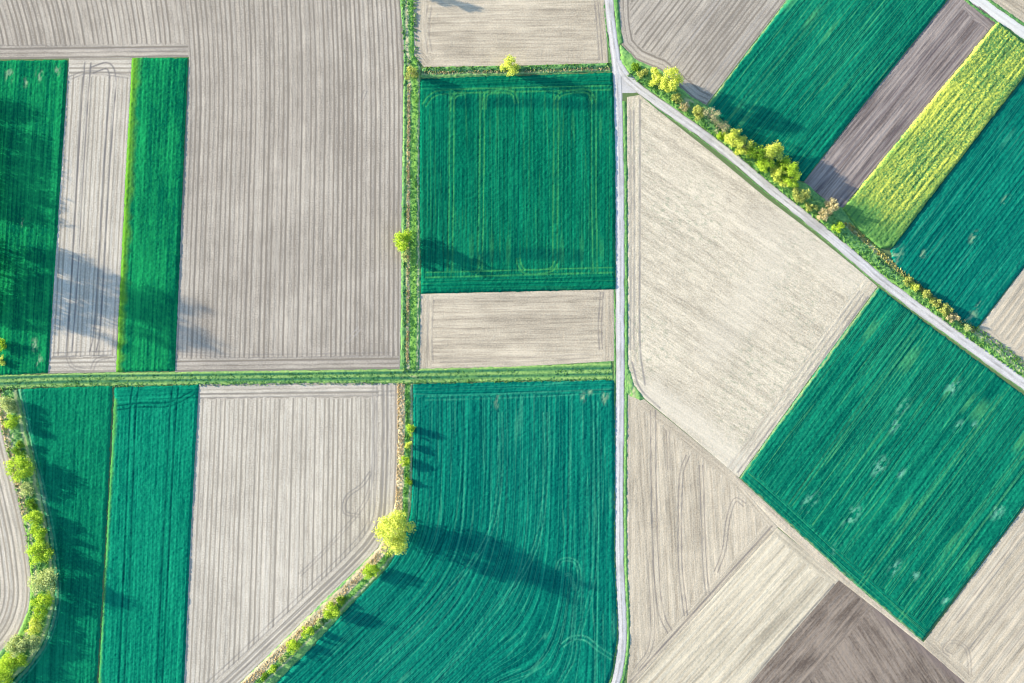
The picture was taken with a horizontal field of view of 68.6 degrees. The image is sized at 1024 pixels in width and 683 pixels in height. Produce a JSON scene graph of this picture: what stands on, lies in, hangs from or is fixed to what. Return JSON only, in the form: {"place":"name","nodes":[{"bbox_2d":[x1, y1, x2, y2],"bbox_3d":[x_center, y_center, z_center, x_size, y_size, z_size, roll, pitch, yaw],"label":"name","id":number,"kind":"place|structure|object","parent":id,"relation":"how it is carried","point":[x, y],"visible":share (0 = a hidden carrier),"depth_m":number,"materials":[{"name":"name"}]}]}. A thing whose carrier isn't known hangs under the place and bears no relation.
{"place":"outdoors","nodes":[
{"label":"outdoors","id":0,"kind":"place"},
{"bbox_2d":[0,415,30,650],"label":"ploughed field","id":1,"kind":"structure","parent":0,"point":[15,574],"depth_m":299.97,"materials":[{"name":"soil"}]},
{"bbox_2d":[48,58,131,372],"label":"bare field","id":2,"kind":"structure","parent":0,"point":[85,313],"depth_m":299.97,"materials":[{"name":"soil"}]},
{"bbox_2d":[0,0,403,371],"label":"ploughed field","id":3,"kind":"structure","parent":0,"point":[290,257],"depth_m":299.97,"materials":[{"name":"grey soil"}]},
{"bbox_2d":[184,382,397,682],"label":"ploughed field","id":4,"kind":"structure","parent":0,"point":[294,489],"depth_m":299.97,"materials":[{"name":"soil"}]},
{"bbox_2d":[0,361,613,388],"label":"grass track","id":5,"kind":"structure","parent":0,"point":[540,372],"depth_m":299.91,"materials":[{"name":"green plant"}]},
{"bbox_2d":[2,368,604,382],"bbox_3d":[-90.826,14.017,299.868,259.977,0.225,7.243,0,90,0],"label":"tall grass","id":6,"kind":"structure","parent":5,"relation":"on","point":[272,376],"depth_m":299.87,"materials":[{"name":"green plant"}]},
{"bbox_2d":[413,0,607,66],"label":"bare field","id":7,"kind":"structure","parent":0,"point":[449,33],"depth_m":299.97,"materials":[{"name":"beige soil"}]},
{"bbox_2d":[0,0,1023,682],"bbox_3d":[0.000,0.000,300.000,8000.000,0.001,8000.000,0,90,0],"label":"ground","id":8,"kind":"structure","parent":0,"point":[740,174],"depth_m":300.00,"materials":[{"name":"green plant"}]},
{"bbox_2d":[0,674,14,682],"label":"broadleaf tree","id":9,"kind":"object","parent":8,"relation":"on","point":[8,680],"visible":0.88,"depth_m":296.62,"materials":[{"name":"green plant"}]},
{"bbox_2d":[0,652,18,681],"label":"broadleaf tree","id":10,"kind":"object","parent":8,"relation":"on","point":[5,666],"visible":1,"depth_m":296.09,"materials":[{"name":"green plant"}]},
{"bbox_2d":[0,397,18,413],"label":"shrub","id":11,"kind":"object","parent":8,"relation":"on","point":[8,402],"visible":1,"depth_m":297.67,"materials":[{"name":"green plant"}]},
{"bbox_2d":[3,413,20,429],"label":"shrub","id":12,"kind":"object","parent":8,"relation":"on","point":[9,424],"visible":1,"depth_m":297.24,"materials":[{"name":"green plant"}]},
{"bbox_2d":[0,389,27,515],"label":"dry reed","id":13,"kind":"object","parent":8,"relation":"on","point":[3,422],"visible":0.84,"depth_m":299.78,"materials":[{"name":"plant"}]},
{"bbox_2d":[3,634,25,658],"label":"broadleaf tree","id":14,"kind":"object","parent":8,"relation":"on","point":[10,646],"visible":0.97,"depth_m":296.54,"materials":[{"name":"green plant"}]},
{"bbox_2d":[10,440,26,456],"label":"shrub","id":15,"kind":"object","parent":8,"relation":"on","point":[18,444],"visible":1,"depth_m":298.04,"materials":[{"name":"green plant"}]},
{"bbox_2d":[3,454,35,482],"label":"broadleaf tree","id":16,"kind":"object","parent":8,"relation":"on","point":[23,472],"visible":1,"depth_m":296.51,"materials":[{"name":"green plant"}]},
{"bbox_2d":[10,653,28,666],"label":"shrub","id":17,"kind":"object","parent":8,"relation":"on","point":[21,658],"visible":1,"depth_m":297.10,"materials":[{"name":"green plant"}]},
{"bbox_2d":[19,481,33,496],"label":"shrub","id":18,"kind":"object","parent":8,"relation":"on","point":[26,487],"visible":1,"depth_m":297.56,"materials":[{"name":"green plant"}]},
{"bbox_2d":[0,387,54,682],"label":"hedge bank","id":19,"kind":"structure","parent":8,"relation":"on","point":[26,442],"depth_m":299.82,"materials":[{"name":"green plant"}]},
{"bbox_2d":[15,633,41,654],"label":"broadleaf tree","id":20,"kind":"object","parent":8,"relation":"on","point":[32,642],"visible":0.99,"depth_m":296.75,"materials":[{"name":"green plant"}]},
{"bbox_2d":[25,498,37,509],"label":"shrub","id":21,"kind":"object","parent":8,"relation":"on","point":[31,505],"visible":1,"depth_m":298.37,"materials":[{"name":"green plant"}]},
{"bbox_2d":[22,510,44,528],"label":"broadleaf tree","id":22,"kind":"object","parent":8,"relation":"on","point":[36,517],"visible":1,"depth_m":297.11,"materials":[{"name":"green plant"}]},
{"bbox_2d":[0,60,67,374],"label":"wheat crop","id":23,"kind":"object","parent":8,"relation":"on","point":[32,103],"visible":1,"depth_m":299.60,"materials":[{"name":"green plant"}]},
{"bbox_2d":[24,616,43,634],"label":"broadleaf tree","id":24,"kind":"object","parent":8,"relation":"on","point":[37,622],"visible":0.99,"depth_m":296.62,"materials":[{"name":"yellow plant"}]},
{"bbox_2d":[28,526,47,544],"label":"broadleaf tree","id":25,"kind":"object","parent":8,"relation":"on","point":[38,536],"visible":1,"depth_m":297.19,"materials":[{"name":"green plant"}]},
{"bbox_2d":[24,541,54,566],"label":"broadleaf tree","id":26,"kind":"object","parent":8,"relation":"on","point":[41,552],"visible":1,"depth_m":296.28,"materials":[{"name":"green plant"}]},
{"bbox_2d":[31,607,47,620],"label":"shrub","id":27,"kind":"object","parent":8,"relation":"on","point":[37,611],"visible":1,"depth_m":297.50,"materials":[{"name":"green plant"}]},
{"bbox_2d":[30,590,53,608],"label":"broadleaf tree","id":28,"kind":"object","parent":8,"relation":"on","point":[41,600],"visible":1,"depth_m":296.70,"materials":[{"name":"green plant"}]},
{"bbox_2d":[27,567,58,595],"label":"broadleaf tree","id":29,"kind":"object","parent":8,"relation":"on","point":[40,580],"visible":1,"depth_m":294.95,"materials":[{"name":"green plant"}]},
{"bbox_2d":[10,386,112,682],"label":"wheat crop","id":30,"kind":"object","parent":8,"relation":"on","point":[68,430],"visible":1,"depth_m":299.62,"materials":[{"name":"green plant"}]},
{"bbox_2d":[98,384,198,682],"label":"wheat crop","id":31,"kind":"object","parent":8,"relation":"on","point":[146,577],"visible":1,"depth_m":299.60,"materials":[{"name":"green plant"}]},
{"bbox_2d":[116,57,187,371],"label":"wheat crop","id":32,"kind":"object","parent":8,"relation":"on","point":[149,290],"visible":1,"depth_m":299.55,"materials":[{"name":"green plant"}]},
{"bbox_2d":[286,639,300,655],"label":"shrub","id":33,"kind":"object","parent":8,"relation":"on","point":[292,644],"visible":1,"depth_m":297.81,"materials":[{"name":"green plant"}]},
{"bbox_2d":[301,626,314,638],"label":"shrub","id":34,"kind":"object","parent":8,"relation":"on","point":[308,630],"visible":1,"depth_m":297.85,"materials":[{"name":"green plant"}]},
{"bbox_2d":[241,383,413,682],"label":"hedge bank","id":35,"kind":"structure","parent":8,"relation":"on","point":[308,643],"depth_m":299.81,"materials":[{"name":"green plant"}]},
{"bbox_2d":[245,383,404,682],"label":"dry reed","id":36,"kind":"object","parent":35,"relation":"on","point":[398,391],"visible":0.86,"depth_m":299.75,"materials":[{"name":"plant"}]},
{"bbox_2d":[322,600,340,618],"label":"shrub","id":37,"kind":"object","parent":8,"relation":"on","point":[333,609],"visible":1,"depth_m":296.48,"materials":[{"name":"green plant"}]},
{"bbox_2d":[335,595,345,605],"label":"shrub","id":38,"kind":"object","parent":8,"relation":"on","point":[338,598],"visible":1,"depth_m":298.70,"materials":[{"name":"green plant"}]},
{"bbox_2d":[361,563,380,579],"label":"shrub","id":39,"kind":"object","parent":8,"relation":"on","point":[366,570],"visible":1,"depth_m":296.74,"materials":[{"name":"green plant"}]},
{"bbox_2d":[371,509,415,556],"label":"broadleaf tree","id":40,"kind":"object","parent":8,"relation":"on","point":[393,525],"visible":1,"depth_m":287.53,"materials":[{"name":"yellow plant"}]},
{"bbox_2d":[392,228,412,251],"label":"broadleaf tree","id":41,"kind":"object","parent":8,"relation":"on","point":[400,245],"visible":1,"depth_m":294.73,"materials":[{"name":"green plant"}]},
{"bbox_2d":[399,455,410,466],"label":"shrub","id":42,"kind":"object","parent":8,"relation":"on","point":[407,461],"visible":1,"depth_m":297.84,"materials":[{"name":"green plant"}]},
{"bbox_2d":[401,250,410,261],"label":"shrub","id":43,"kind":"object","parent":8,"relation":"on","point":[406,253],"visible":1,"depth_m":297.84,"materials":[{"name":"green plant"}]},
{"bbox_2d":[405,85,410,361],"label":"dry reed","id":44,"kind":"object","parent":8,"relation":"on","point":[408,216],"visible":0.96,"depth_m":299.75,"materials":[{"name":"green plant"}]},
{"bbox_2d":[400,0,420,370],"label":"hedge bank","id":45,"kind":"structure","parent":8,"relation":"on","point":[414,250],"depth_m":299.82,"materials":[{"name":"green plant"}]},
{"bbox_2d":[406,424,414,436],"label":"shrub","id":46,"kind":"object","parent":8,"relation":"on","point":[410,428],"visible":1,"depth_m":297.57,"materials":[{"name":"green plant"}]},
{"bbox_2d":[404,66,419,79],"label":"shrub","id":47,"kind":"object","parent":8,"relation":"on","point":[411,71],"visible":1,"depth_m":296.50,"materials":[{"name":"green plant"}]},
{"bbox_2d":[277,380,616,682],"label":"wheat crop","id":48,"kind":"object","parent":8,"relation":"on","point":[502,570],"visible":1,"depth_m":299.58,"materials":[{"name":"green plant"}]},
{"bbox_2d":[500,54,520,76],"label":"broadleaf tree","id":49,"kind":"object","parent":8,"relation":"on","point":[508,63],"visible":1,"depth_m":295.53,"materials":[{"name":"yellow plant"}]},
{"bbox_2d":[424,66,609,73],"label":"dry reed","id":50,"kind":"object","parent":8,"relation":"on","point":[519,71],"visible":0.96,"depth_m":299.72,"materials":[{"name":"plant"}]},
{"bbox_2d":[419,72,615,293],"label":"wheat crop","id":51,"kind":"object","parent":8,"relation":"on","point":[517,183],"visible":1,"depth_m":299.56,"materials":[{"name":"green plant"}]},
{"bbox_2d":[603,5,617,682],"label":"roadside verge","id":52,"kind":"structure","parent":8,"relation":"on","point":[614,379],"depth_m":299.96,"materials":[{"name":"green plant"}]},
{"bbox_2d":[613,0,622,44],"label":"roadside verge","id":53,"kind":"structure","parent":8,"relation":"on","point":[617,19],"depth_m":299.85,"materials":[{"name":"green plant"}]},
{"bbox_2d":[620,101,629,682],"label":"roadside verge","id":54,"kind":"structure","parent":8,"relation":"on","point":[625,508],"depth_m":299.89,"materials":[{"name":"green plant"}]},
{"bbox_2d":[622,79,635,92],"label":"gravel apron","id":55,"kind":"object","parent":8,"relation":"on","point":[626,88],"visible":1,"depth_m":299.98,"materials":[{"name":"grey gravel"}]},
{"bbox_2d":[624,344,644,399],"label":"roadside verge","id":56,"kind":"structure","parent":8,"relation":"on","point":[632,390],"depth_m":299.83,"materials":[{"name":"green plant"}]},
{"bbox_2d":[636,68,648,78],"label":"shrub","id":57,"kind":"object","parent":8,"relation":"on","point":[641,73],"visible":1,"depth_m":298.40,"materials":[{"name":"yellow plant"}]},
{"bbox_2d":[648,67,663,86],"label":"broadleaf tree","id":58,"kind":"object","parent":8,"relation":"on","point":[656,76],"visible":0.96,"depth_m":295.46,"materials":[{"name":"yellow plant"}]},
{"bbox_2d":[659,66,684,92],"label":"broadleaf tree","id":59,"kind":"object","parent":8,"relation":"on","point":[666,83],"visible":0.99,"depth_m":290.93,"materials":[{"name":"yellow plant"}]},
{"bbox_2d":[671,92,682,102],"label":"shrub","id":60,"kind":"object","parent":8,"relation":"on","point":[676,97],"visible":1,"depth_m":297.71,"materials":[{"name":"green plant"}]},
{"bbox_2d":[691,104,704,121],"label":"broadleaf tree","id":61,"kind":"object","parent":8,"relation":"on","point":[698,113],"visible":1,"depth_m":296.08,"materials":[{"name":"yellow plant"}]},
{"bbox_2d":[702,106,721,123],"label":"bare tree","id":62,"kind":"object","parent":8,"relation":"on","point":[715,113],"visible":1,"depth_m":295.39,"materials":[{"name":"brown plant"}]},
{"bbox_2d":[713,119,729,133],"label":"bare tree","id":63,"kind":"object","parent":8,"relation":"on","point":[722,127],"visible":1,"depth_m":296.56,"materials":[{"name":"brown plant"}]},
{"bbox_2d":[723,128,743,146],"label":"broadleaf tree","id":64,"kind":"object","parent":8,"relation":"on","point":[730,137],"visible":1,"depth_m":295.89,"materials":[{"name":"yellow plant"}]},
{"bbox_2d":[734,136,753,155],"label":"broadleaf tree","id":65,"kind":"object","parent":8,"relation":"on","point":[744,149],"visible":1,"depth_m":296.60,"materials":[{"name":"yellow plant"}]},
{"bbox_2d":[746,142,765,160],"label":"broadleaf tree","id":66,"kind":"object","parent":8,"relation":"on","point":[754,152],"visible":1,"depth_m":295.47,"materials":[{"name":"green plant"}]},
{"bbox_2d":[755,157,775,172],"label":"broadleaf tree","id":67,"kind":"object","parent":8,"relation":"on","point":[764,164],"visible":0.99,"depth_m":296.08,"materials":[{"name":"green plant"}]},
{"bbox_2d":[763,140,784,162],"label":"broadleaf tree","id":68,"kind":"object","parent":8,"relation":"on","point":[774,149],"visible":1,"depth_m":294.90,"materials":[{"name":"yellow plant"}]},
{"bbox_2d":[770,165,786,181],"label":"broadleaf tree","id":69,"kind":"object","parent":8,"relation":"on","point":[776,173],"visible":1,"depth_m":296.44,"materials":[{"name":"yellow plant"}]},
{"bbox_2d":[776,155,798,176],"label":"broadleaf tree","id":70,"kind":"object","parent":8,"relation":"on","point":[783,165],"visible":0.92,"depth_m":295.88,"materials":[{"name":"green plant"}]},
{"bbox_2d":[782,170,801,187],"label":"broadleaf tree","id":71,"kind":"object","parent":8,"relation":"on","point":[797,176],"visible":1,"depth_m":295.19,"materials":[{"name":"green plant"}]},
{"bbox_2d":[792,187,810,202],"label":"broadleaf tree","id":72,"kind":"object","parent":8,"relation":"on","point":[798,195],"visible":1,"depth_m":296.24,"materials":[{"name":"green plant"}]},
{"bbox_2d":[804,202,817,211],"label":"shrub","id":73,"kind":"object","parent":8,"relation":"on","point":[809,206],"visible":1,"depth_m":297.48,"materials":[{"name":"green plant"}]},
{"bbox_2d":[620,45,1023,376],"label":"roadside verge","id":74,"kind":"structure","parent":8,"relation":"on","point":[627,58],"depth_m":299.81,"materials":[{"name":"green plant"}]},
{"bbox_2d":[817,208,831,220],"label":"shrub","id":75,"kind":"object","parent":8,"relation":"on","point":[825,216],"visible":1,"depth_m":297.15,"materials":[{"name":"beige plant"}]},
{"bbox_2d":[707,0,945,180],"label":"wheat crop","id":76,"kind":"object","parent":8,"relation":"on","point":[801,83],"visible":0.99,"depth_m":299.59,"materials":[{"name":"green plant"}]},
{"bbox_2d":[824,197,838,212],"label":"broadleaf tree","id":77,"kind":"object","parent":8,"relation":"on","point":[831,208],"visible":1,"depth_m":296.91,"materials":[{"name":"beige plant"}]},
{"bbox_2d":[645,99,1023,390],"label":"roadside verge","id":78,"kind":"structure","parent":8,"relation":"on","point":[823,238],"depth_m":299.99,"materials":[{"name":"green plant"}]},
{"bbox_2d":[831,221,844,232],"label":"shrub","id":79,"kind":"object","parent":8,"relation":"on","point":[838,224],"visible":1,"depth_m":297.69,"materials":[{"name":"green plant"}]},
{"bbox_2d":[734,475,966,682],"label":"field margin","id":80,"kind":"object","parent":8,"relation":"on","point":[780,522],"visible":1,"depth_m":299.95,"materials":[{"name":"beige soil"}]},
{"bbox_2d":[740,287,1023,639],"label":"wheat crop","id":81,"kind":"object","parent":8,"relation":"on","point":[884,469],"visible":1,"depth_m":299.58,"materials":[{"name":"green plant"}]},
{"bbox_2d":[903,277,913,286],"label":"shrub","id":82,"kind":"object","parent":8,"relation":"on","point":[908,280],"visible":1,"depth_m":298.51,"materials":[{"name":"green plant"}]},
{"bbox_2d":[843,220,975,333],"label":"rusty reed","id":83,"kind":"object","parent":8,"relation":"on","point":[868,241],"visible":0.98,"depth_m":299.64,"materials":[{"name":"plant"}]},
{"bbox_2d":[910,281,920,291],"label":"shrub","id":84,"kind":"object","parent":8,"relation":"on","point":[915,288],"visible":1,"depth_m":298.72,"materials":[{"name":"yellow plant"}]},
{"bbox_2d":[921,289,931,298],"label":"shrub","id":85,"kind":"object","parent":8,"relation":"on","point":[926,293],"visible":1,"depth_m":298.06,"materials":[{"name":"yellow plant"}]},
{"bbox_2d":[843,22,1023,248],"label":"rapeseed crop","id":86,"kind":"object","parent":8,"relation":"on","point":[891,196],"visible":1,"depth_m":299.12,"materials":[{"name":"yellow plant"}]},
{"bbox_2d":[929,297,940,307],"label":"shrub","id":87,"kind":"object","parent":8,"relation":"on","point":[934,302],"visible":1,"depth_m":298.06,"materials":[{"name":"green plant"}]},
{"bbox_2d":[939,303,953,316],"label":"shrub","id":88,"kind":"object","parent":8,"relation":"on","point":[944,309],"visible":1,"depth_m":297.56,"materials":[{"name":"yellow plant"}]},
{"bbox_2d":[945,313,960,322],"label":"shrub","id":89,"kind":"object","parent":8,"relation":"on","point":[953,316],"visible":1,"depth_m":298.25,"materials":[{"name":"beige plant"}]},
{"bbox_2d":[890,78,1023,327],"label":"wheat crop","id":90,"kind":"object","parent":8,"relation":"on","point":[958,247],"visible":1,"depth_m":299.58,"materials":[{"name":"green plant"}]},
{"bbox_2d":[965,0,1023,41],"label":"roadside verge","id":91,"kind":"structure","parent":8,"relation":"on","point":[988,16],"depth_m":299.89,"materials":[{"name":"green plant"}]},
{"bbox_2d":[987,0,1023,25],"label":"roadside verge","id":92,"kind":"structure","parent":8,"relation":"on","point":[1012,16],"depth_m":299.90,"materials":[{"name":"green plant"}]},
{"bbox_2d":[420,63,610,77],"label":"hedge bank","id":93,"kind":"structure","parent":0,"point":[549,68],"depth_m":299.83,"materials":[{"name":"green plant"}]},
{"bbox_2d":[419,290,613,368],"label":"bare field","id":94,"kind":"structure","parent":0,"point":[493,329],"depth_m":299.97,"materials":[{"name":"beige soil"}]},
{"bbox_2d":[604,0,626,682],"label":"gravel road","id":95,"kind":"structure","parent":0,"point":[620,343],"depth_m":299.95,"materials":[{"name":"grey gravel"}]},
{"bbox_2d":[618,0,785,104],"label":"ploughed field","id":96,"kind":"structure","parent":0,"point":[703,46],"depth_m":299.97,"materials":[{"name":"grey soil"}]},
{"bbox_2d":[627,394,777,682],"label":"bare field","id":97,"kind":"structure","parent":0,"point":[702,526],"depth_m":299.97,"materials":[{"name":"beige soil"}]},
{"bbox_2d":[635,528,838,682],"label":"bare field","id":98,"kind":"structure","parent":0,"point":[754,613],"depth_m":299.97,"materials":[{"name":"beige soil"}]},
{"bbox_2d":[627,95,876,476],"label":"stubble field","id":99,"kind":"structure","parent":0,"point":[746,301],"depth_m":299.97,"materials":[{"name":"beige soil"}]},
{"bbox_2d":[616,60,1023,389],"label":"gravel road","id":100,"kind":"structure","parent":0,"point":[915,306],"depth_m":299.94,"materials":[{"name":"grey gravel"}]},
{"bbox_2d":[751,580,963,682],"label":"ploughed field","id":101,"kind":"structure","parent":0,"point":[843,633],"depth_m":299.97,"materials":[{"name":"brown soil"}]},
{"bbox_2d":[804,0,994,206],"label":"ploughed field","id":102,"kind":"structure","parent":0,"point":[935,56],"depth_m":299.97,"materials":[{"name":"soil"}]},
{"bbox_2d":[923,509,1023,682],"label":"bare field","id":103,"kind":"structure","parent":0,"point":[976,634],"depth_m":299.97,"materials":[{"name":"beige soil"}]},
{"bbox_2d":[970,0,1023,38],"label":"gravel road","id":104,"kind":"structure","parent":0,"point":[1001,17],"depth_m":299.95,"materials":[{"name":"grey gravel"}]},
{"bbox_2d":[977,269,1023,366],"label":"ploughed field","id":105,"kind":"structure","parent":0,"point":[1003,323],"depth_m":299.97,"materials":[{"name":"beige soil"}]},
{"bbox_2d":[992,0,1023,21],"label":"bare field","id":106,"kind":"structure","parent":0,"point":[1015,8],"depth_m":299.97,"materials":[{"name":"beige soil"}]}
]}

